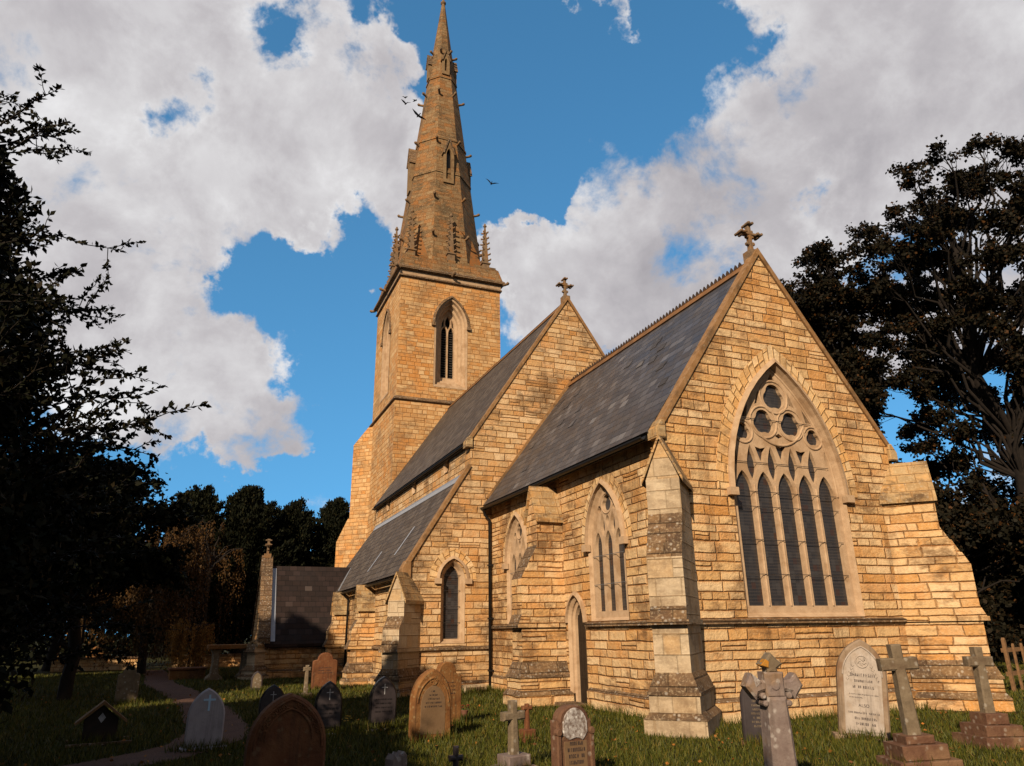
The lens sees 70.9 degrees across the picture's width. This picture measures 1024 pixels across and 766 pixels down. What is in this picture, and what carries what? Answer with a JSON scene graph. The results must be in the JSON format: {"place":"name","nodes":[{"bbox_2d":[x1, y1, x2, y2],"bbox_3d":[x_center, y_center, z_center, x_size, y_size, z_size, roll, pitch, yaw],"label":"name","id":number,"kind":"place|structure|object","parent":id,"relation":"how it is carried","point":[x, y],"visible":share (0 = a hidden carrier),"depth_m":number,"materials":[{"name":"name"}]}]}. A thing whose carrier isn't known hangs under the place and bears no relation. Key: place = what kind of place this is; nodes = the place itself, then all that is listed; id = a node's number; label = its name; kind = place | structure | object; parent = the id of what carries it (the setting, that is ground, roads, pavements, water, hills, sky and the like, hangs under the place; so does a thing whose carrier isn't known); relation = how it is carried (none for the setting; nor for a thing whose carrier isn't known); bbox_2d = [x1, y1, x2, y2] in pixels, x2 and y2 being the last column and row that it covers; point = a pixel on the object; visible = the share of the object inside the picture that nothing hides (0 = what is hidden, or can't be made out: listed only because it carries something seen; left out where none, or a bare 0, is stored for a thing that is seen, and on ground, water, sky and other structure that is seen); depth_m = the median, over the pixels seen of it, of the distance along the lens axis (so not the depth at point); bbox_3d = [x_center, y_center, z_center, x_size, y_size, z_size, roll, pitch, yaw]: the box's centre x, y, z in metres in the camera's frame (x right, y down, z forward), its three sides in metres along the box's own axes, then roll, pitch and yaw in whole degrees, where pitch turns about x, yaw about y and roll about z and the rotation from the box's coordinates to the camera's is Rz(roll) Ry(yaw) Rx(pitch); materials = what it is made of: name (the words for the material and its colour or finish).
{"place":"outdoors","nodes":[
{"label":"outdoors","id":0,"kind":"place"},
{"bbox_2d":[63,670,248,765],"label":"path","id":1,"kind":"structure","parent":0,"point":[158,680],"depth_m":12.79,"materials":[{"name":"grey gravel"}]},
{"bbox_2d":[413,109,425,119],"bbox_3d":[-4.737,-13.603,36.495,0.888,0.123,0.396,34,-34,-26],"label":"bird","id":2,"kind":"object","parent":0,"point":[418,115],"visible":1,"depth_m":36.49},
{"bbox_2d":[0,638,1023,765],"bbox_3d":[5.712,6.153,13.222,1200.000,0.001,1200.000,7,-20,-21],"label":"ground","id":3,"kind":"structure","parent":0,"point":[38,672],"depth_m":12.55,"materials":[{"name":"green plant"}]},
{"bbox_2d":[65,700,131,748],"bbox_3d":[-6.508,5.394,11.380,0.900,0.680,0.640,10,-22,-29],"label":"grave marker","id":4,"kind":"object","parent":3,"relation":"on","point":[102,720],"visible":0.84,"depth_m":11.34,"materials":[{"name":"black stone"}]},
{"bbox_2d":[0,63,210,723],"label":"holly tree","id":5,"kind":"object","parent":3,"relation":"on","point":[29,366],"visible":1,"depth_m":8.62,"materials":[{"name":"green plant"}]},
{"bbox_2d":[5,445,207,700],"bbox_3d":[-12.639,5.236,20.161,7.368,7.405,6.771,-5,-19,12],"label":"dark tree","id":6,"kind":"object","parent":3,"relation":"on","point":[119,574],"visible":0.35,"depth_m":20.15,"materials":[{"name":"green plant"}]},
{"bbox_2d":[0,594,250,660],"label":"distant wood","id":7,"kind":"object","parent":3,"relation":"on","point":[31,653],"visible":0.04,"depth_m":53.99,"materials":[{"name":"green plant"}]},
{"bbox_2d":[111,668,140,704],"bbox_3d":[-9.473,7.580,17.686,0.620,1.130,0.300,8,-21,-25],"label":"headstone","id":8,"kind":"object","parent":3,"relation":"on","point":[128,682],"visible":0.63,"depth_m":17.67,"materials":[{"name":"grey stone"}]},
{"bbox_2d":[57,517,215,674],"bbox_3d":[-16.093,9.857,33.066,6.026,7.304,5.820,-11,-21,27],"label":"weeping tree","id":9,"kind":"object","parent":3,"relation":"on","point":[165,604],"visible":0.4,"depth_m":31.94,"materials":[{"name":"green plant"}]},
{"bbox_2d":[50,654,240,671],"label":"boundary wall","id":10,"kind":"structure","parent":3,"relation":"on","point":[230,660],"depth_m":35.41,"materials":[{"name":"stone"}]},
{"bbox_2d":[146,646,172,667],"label":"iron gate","id":11,"kind":"structure","parent":10,"relation":"attached to","point":[160,660],"depth_m":36.26,"materials":[{"name":"black metal"}]},
{"bbox_2d":[108,483,236,653],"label":"yew tree","id":12,"kind":"object","parent":3,"relation":"on","point":[206,498],"visible":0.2,"depth_m":40.96,"materials":[{"name":"green plant"}]},
{"bbox_2d":[167,666,206,679],"bbox_3d":[-12.477,11.186,27.570,1.360,0.520,0.820,9,-21,-27],"label":"chest tomb","id":13,"kind":"object","parent":3,"relation":"on","point":[184,672],"visible":0.78,"depth_m":27.30,"materials":[{"name":"orange stone"}]},
{"bbox_2d":[161,616,215,668],"bbox_3d":[-13.326,10.937,29.697,2.062,2.612,2.018,7,-20,-21],"label":"golden shrub","id":14,"kind":"object","parent":3,"relation":"on","point":[183,635],"visible":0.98,"depth_m":29.62,"materials":[{"name":"brown plant"}]},
{"bbox_2d":[179,688,224,751],"bbox_3d":[-4.548,5.107,10.643,0.640,1.090,0.280,8,-21,-24],"label":"headstone","id":15,"kind":"object","parent":3,"relation":"on","point":[205,717],"visible":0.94,"depth_m":10.64,"materials":[{"name":"grey stone"}]},
{"bbox_2d":[166,517,245,666],"bbox_3d":[-15.533,10.870,37.294,3.352,7.746,3.425,-10,-21,25],"label":"weeping tree","id":16,"kind":"object","parent":3,"relation":"on","point":[217,559],"visible":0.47,"depth_m":37.81,"materials":[{"name":"brown plant"}]},
{"bbox_2d":[204,644,246,680],"bbox_3d":[-10.609,10.486,27.028,1.680,1.240,0.900,8,-21,-25],"label":"table tomb","id":17,"kind":"object","parent":3,"relation":"on","point":[216,651],"visible":0.69,"depth_m":26.67,"materials":[{"name":"grey stone"}]},
{"bbox_2d":[182,484,304,653],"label":"yew tree","id":18,"kind":"object","parent":3,"relation":"on","point":[249,520],"visible":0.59,"depth_m":40.32,"materials":[{"name":"green plant"}]},
{"bbox_2d":[250,671,262,690],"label":"headstone","id":19,"kind":"object","parent":3,"relation":"on","point":[257,679],"visible":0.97,"depth_m":20.79,"materials":[{"name":"stone"}]},
{"bbox_2d":[258,685,284,713],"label":"headstone","id":20,"kind":"object","parent":3,"relation":"on","point":[270,694],"visible":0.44,"depth_m":13.92,"materials":[{"name":"stone"}]},
{"bbox_2d":[228,496,336,640],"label":"yew tree","id":21,"kind":"object","parent":3,"relation":"on","point":[296,521],"visible":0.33,"depth_m":44.15,"materials":[{"name":"green plant"}]},
{"bbox_2d":[243,693,325,765],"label":"headstone","id":22,"kind":"object","parent":3,"relation":"on","point":[287,729],"visible":1,"depth_m":7.45,"materials":[{"name":"red stone"}]},
{"bbox_2d":[299,665,311,697],"bbox_3d":[-5.404,7.892,18.877,0.300,0.900,0.300,7,-20,-21],"label":"cross gravestone","id":23,"kind":"object","parent":3,"relation":"on","point":[306,668],"visible":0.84,"depth_m":18.86,"materials":[{"name":"grey stone"}]},
{"bbox_2d":[311,652,337,689],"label":"headstone","id":24,"kind":"object","parent":3,"relation":"on","point":[324,667],"visible":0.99,"depth_m":21.07,"materials":[{"name":"red stone"}]},
{"bbox_2d":[307,496,349,566],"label":"yew tree","id":25,"kind":"object","parent":3,"relation":"on","point":[334,516],"visible":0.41,"depth_m":46.53,"materials":[{"name":"green plant"}]},
{"bbox_2d":[314,681,342,733],"bbox_3d":[-3.073,5.557,12.002,0.570,1.080,0.240,8,-21,-23],"label":"headstone","id":26,"kind":"object","parent":3,"relation":"on","point":[328,703],"visible":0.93,"depth_m":12.02,"materials":[{"name":"stone"}]},
{"bbox_2d":[367,676,398,731],"bbox_3d":[-2.250,5.706,12.518,0.600,1.110,0.240,9,-21,-25],"label":"headstone","id":27,"kind":"object","parent":3,"relation":"on","point":[383,701],"visible":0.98,"depth_m":12.51,"materials":[{"name":"stone"}]},
{"bbox_2d":[385,750,406,765],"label":"headstone","id":28,"kind":"object","parent":3,"relation":"on","point":[398,758],"visible":1,"depth_m":7.40,"materials":[{"name":"grey stone"}]},
{"bbox_2d":[408,668,450,741],"bbox_3d":[-1.264,5.150,11.220,0.680,1.290,0.155,13,-25,-32],"label":"headstone","id":29,"kind":"object","parent":3,"relation":"on","point":[430,704],"visible":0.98,"depth_m":11.19,"materials":[{"name":"orange stone"}]},
{"bbox_2d":[436,661,461,722],"bbox_3d":[-1.185,5.662,12.771,0.620,1.330,0.122,14,-24,-34],"label":"headstone","id":30,"kind":"object","parent":3,"relation":"on","point":[446,669],"visible":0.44,"depth_m":12.87,"materials":[{"name":"orange stone"}]},
{"bbox_2d":[448,745,462,765],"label":"cross gravestone","id":31,"kind":"object","parent":3,"relation":"on","point":[456,757],"visible":1,"depth_m":7.88,"materials":[{"name":"stone"}]},
{"bbox_2d":[461,704,469,716],"bbox_3d":[-0.928,6.478,14.214,0.202,0.216,0.161,7,-20,-21],"label":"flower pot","id":32,"kind":"object","parent":3,"relation":"on","point":[464,712],"visible":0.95,"depth_m":14.16,"materials":[{"name":"ceramic"}]},
{"bbox_2d":[461,684,485,692],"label":"kerb block","id":33,"kind":"structure","parent":3,"relation":"on","point":[470,686],"depth_m":19.63,"materials":[{"name":"stone"}]},
{"bbox_2d":[495,700,535,765],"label":"cross gravestone","id":34,"kind":"object","parent":3,"relation":"on","point":[512,716],"visible":0.98,"depth_m":8.48,"materials":[{"name":"grey stone"}]},
{"bbox_2d":[519,703,540,743],"bbox_3d":[0.233,5.176,10.821,0.300,0.640,0.280,9,-21,-27],"label":"cross gravestone","id":35,"kind":"object","parent":3,"relation":"on","point":[526,707],"visible":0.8,"depth_m":10.80,"materials":[{"name":"red stone"}]},
{"bbox_2d":[550,704,595,765],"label":"headstone","id":36,"kind":"object","parent":3,"relation":"on","point":[572,730],"visible":1,"depth_m":7.91,"materials":[{"name":"brown stone"}]},
{"bbox_2d":[237,0,1015,738],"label":"church","id":37,"kind":"structure","parent":3,"relation":"on","point":[683,518],"depth_m":16.12,"materials":[{"name":"stone"}]},
{"bbox_2d":[380,309,390,401],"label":"belfry window","id":38,"kind":"structure","parent":37,"relation":"in","point":[386,332],"depth_m":40.58,"materials":[{"name":"stone"}]},
{"bbox_2d":[412,482,416,493],"bbox_3d":[-3.754,4.060,28.097,0.170,0.564,0.577,7,-20,-21],"label":"clerestory window","id":39,"kind":"structure","parent":37,"relation":"in","point":[414,485],"depth_m":28.25,"materials":[{"name":"stone"}]},
{"bbox_2d":[443,459,448,472],"bbox_3d":[-2.169,2.792,24.477,0.170,0.564,0.577,7,-20,-21],"label":"clerestory window","id":40,"kind":"structure","parent":37,"relation":"in","point":[446,464],"depth_m":24.63,"materials":[{"name":"stone"}]},
{"bbox_2d":[432,296,470,389],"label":"belfry window","id":41,"kind":"structure","parent":37,"relation":"in","point":[450,310],"depth_m":39.00,"materials":[{"name":"stone"}]},
{"bbox_2d":[429,548,476,643],"bbox_3d":[-1.736,6.123,20.787,1.440,2.644,0.340,7,-20,-21],"label":"lancet window","id":42,"kind":"structure","parent":37,"relation":"in","point":[452,581],"depth_m":20.85,"materials":[{"name":"stone"}]},
{"bbox_2d":[502,503,526,623],"bbox_3d":[0.191,4.894,19.672,0.290,3.210,2.160,7,-20,-21],"label":"window","id":43,"kind":"structure","parent":37,"relation":"in","point":[515,542],"depth_m":20.13,"materials":[{"name":"stone"}]},
{"bbox_2d":[555,591,588,707],"bbox_3d":[1.369,6.041,15.946,0.660,2.745,1.000,7,-20,-21],"label":"doorway","id":44,"kind":"structure","parent":37,"relation":"in","point":[575,613],"depth_m":16.25,"materials":[{"name":"stone"}]},
{"bbox_2d":[581,468,631,620],"bbox_3d":[2.044,3.412,15.442,0.290,3.210,2.160,7,-20,-21],"label":"window","id":45,"kind":"structure","parent":37,"relation":"in","point":[606,526],"depth_m":15.51,"materials":[{"name":"stone"}]},
{"bbox_2d":[716,345,864,616],"bbox_3d":[5.625,1.845,14.762,3.620,5.632,0.340,7,-20,-21],"label":"window","id":46,"kind":"structure","parent":37,"relation":"in","point":[783,460],"depth_m":14.69,"materials":[{"name":"stone"}]},
{"bbox_2d":[739,688,761,745],"bbox_3d":[3.632,4.864,10.352,0.700,1.130,0.220,-2,-19,7],"label":"headstone","id":47,"kind":"object","parent":3,"relation":"on","point":[750,714],"visible":0.3,"depth_m":10.34,"materials":[{"name":"stone"}]},
{"bbox_2d":[740,652,802,765],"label":"cross gravestone","id":48,"kind":"object","parent":3,"relation":"on","point":[771,688],"visible":1,"depth_m":7.21,"materials":[{"name":"grey stone"}]},
{"bbox_2d":[780,236,908,463],"bbox_3d":[14.964,2.420,32.691,6.040,20.258,7.260,7,-20,-21],"label":"beech tree","id":49,"kind":"object","parent":3,"relation":"on","point":[836,331],"visible":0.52,"depth_m":32.86,"materials":[{"name":"green plant"}]},
{"bbox_2d":[831,639,890,740],"bbox_3d":[5.281,4.733,10.831,0.860,1.650,0.340,1,-18,14],"label":"headstone","id":50,"kind":"object","parent":3,"relation":"on","point":[862,691],"visible":0.85,"depth_m":10.79,"materials":[{"name":"stone"}]},
{"bbox_2d":[875,644,963,765],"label":"cross gravestone","id":51,"kind":"object","parent":3,"relation":"on","point":[912,742],"visible":1,"depth_m":8.56,"materials":[{"name":"grey stone"}]},
{"bbox_2d":[834,131,1023,534],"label":"beech tree","id":52,"kind":"object","parent":3,"relation":"on","point":[956,372],"visible":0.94,"depth_m":31.33,"materials":[{"name":"green plant"}]},
{"bbox_2d":[898,442,1023,637],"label":"dark tree","id":53,"kind":"object","parent":3,"relation":"on","point":[936,467],"visible":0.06,"depth_m":32.96,"materials":[{"name":"green plant"}]},
{"bbox_2d":[933,470,1023,663],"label":"dark shrub","id":54,"kind":"object","parent":3,"relation":"on","point":[987,536],"visible":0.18,"depth_m":25.86,"materials":[{"name":"green plant"}]},
{"bbox_2d":[951,647,1023,750],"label":"cross gravestone","id":55,"kind":"object","parent":3,"relation":"on","point":[988,725],"visible":0.95,"depth_m":9.94,"materials":[{"name":"brown stone"}]},
{"bbox_2d":[990,594,1023,656],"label":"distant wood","id":56,"kind":"object","parent":3,"relation":"on","point":[993,654],"depth_m":37.04,"materials":[{"name":"green plant"}]},
{"bbox_2d":[1000,638,1023,691],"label":"wooden fence","id":57,"kind":"object","parent":3,"relation":"on","point":[1010,673],"visible":0.84,"depth_m":18.00,"materials":[{"name":"brown wood"}]},
{"bbox_2d":[1004,492,1023,525],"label":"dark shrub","id":58,"kind":"object","parent":3,"relation":"on","point":[1019,497],"visible":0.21,"depth_m":28.79,"materials":[{"name":"green plant"}]},
{"bbox_2d":[0,687,1023,765],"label":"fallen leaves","id":59,"kind":"object","parent":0,"point":[699,761],"visible":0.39,"depth_m":10.33,"materials":[{"name":"brown plant"}]},
{"bbox_2d":[0,0,1023,634],"label":"sky","id":60,"kind":"structure","parent":0,"point":[257,150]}
]}

